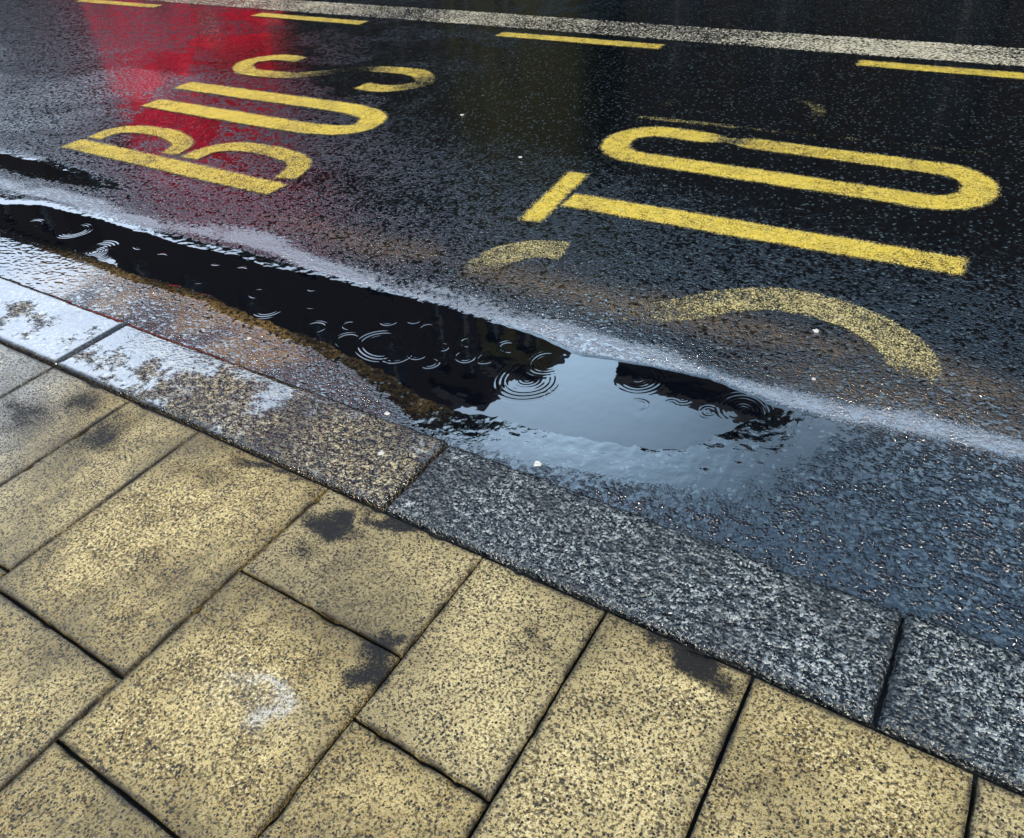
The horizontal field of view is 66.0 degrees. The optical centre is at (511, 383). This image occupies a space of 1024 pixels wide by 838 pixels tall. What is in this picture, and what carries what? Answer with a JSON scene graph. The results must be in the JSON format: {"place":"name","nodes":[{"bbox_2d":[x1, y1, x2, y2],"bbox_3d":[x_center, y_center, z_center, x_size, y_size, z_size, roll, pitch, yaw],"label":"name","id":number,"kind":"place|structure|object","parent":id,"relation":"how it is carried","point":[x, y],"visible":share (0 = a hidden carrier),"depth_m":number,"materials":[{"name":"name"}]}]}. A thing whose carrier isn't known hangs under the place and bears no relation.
{"place":"outdoors","nodes":[
{"label":"outdoors","id":0,"kind":"place"},
{"bbox_2d":[0,0,1023,654],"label":"road","id":1,"kind":"structure","parent":0,"point":[860,468],"depth_m":3.81,"materials":[{"name":"black asphalt"}]},
{"bbox_2d":[79,0,159,7],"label":"road marking","id":2,"kind":"object","parent":1,"relation":"on","point":[124,3],"visible":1,"depth_m":9.25,"materials":[{"name":"yellow paint"}]},
{"bbox_2d":[61,55,431,194],"bbox_3d":[-1.733,-1.957,5.581,2.403,0.001,2.336,18,42,27],"label":"road lettering","id":3,"kind":"object","parent":1,"relation":"on","point":[366,124],"visible":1,"depth_m":5.24},
{"bbox_2d":[252,13,366,23],"bbox_3d":[-2.043,-3.654,7.895,1.500,0.001,0.180,18,42,27],"label":"road marking","id":4,"kind":"object","parent":1,"relation":"on","point":[308,18],"visible":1,"depth_m":7.89,"materials":[{"name":"yellow paint"}]},
{"bbox_2d":[0,154,774,449],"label":"puddle","id":5,"kind":"object","parent":1,"relation":"on","point":[454,359],"visible":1,"depth_m":2.97,"materials":[{"name":"black liquid"}]},
{"bbox_2d":[534,461,541,465],"bbox_3d":[0.079,0.245,2.430,0.026,0.004,0.024,-2,37,4],"label":"gum spot","id":6,"kind":"object","parent":1,"relation":"on","point":[537,463],"visible":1,"depth_m":2.43,"materials":[{"name":"white"}]},
{"bbox_2d":[496,32,663,47],"bbox_3d":[0.527,-2.841,6.522,1.550,0.001,0.180,18,42,27],"label":"road marking","id":7,"kind":"object","parent":1,"relation":"on","point":[593,41],"visible":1,"depth_m":6.50,"materials":[{"name":"yellow paint"}]},
{"bbox_2d":[152,0,1023,65],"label":"edge strip","id":8,"kind":"object","parent":1,"relation":"on","point":[839,46],"visible":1,"depth_m":6.14,"materials":[{"name":"white paint"}]},
{"bbox_2d":[464,102,1002,383],"bbox_3d":[1.229,-0.967,3.928,2.079,0.001,3.034,18,42,27],"label":"road lettering","id":9,"kind":"object","parent":1,"relation":"on","point":[784,180],"visible":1,"depth_m":3.75,"materials":[{"name":"yellow paint"}]},
{"bbox_2d":[856,60,1023,78],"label":"road marking","id":10,"kind":"object","parent":1,"relation":"on","point":[941,69],"visible":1,"depth_m":5.27,"materials":[{"name":"yellow paint"}]},
{"bbox_2d":[0,343,1023,837],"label":"pavement","id":11,"kind":"structure","parent":0,"point":[186,584],"depth_m":1.73,"materials":[{"name":"beige stone"}]},
{"bbox_2d":[0,276,1023,794],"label":"kerb","id":12,"kind":"structure","parent":11,"relation":"on","point":[954,696],"depth_m":2.01,"materials":[{"name":"stone"}]}
]}

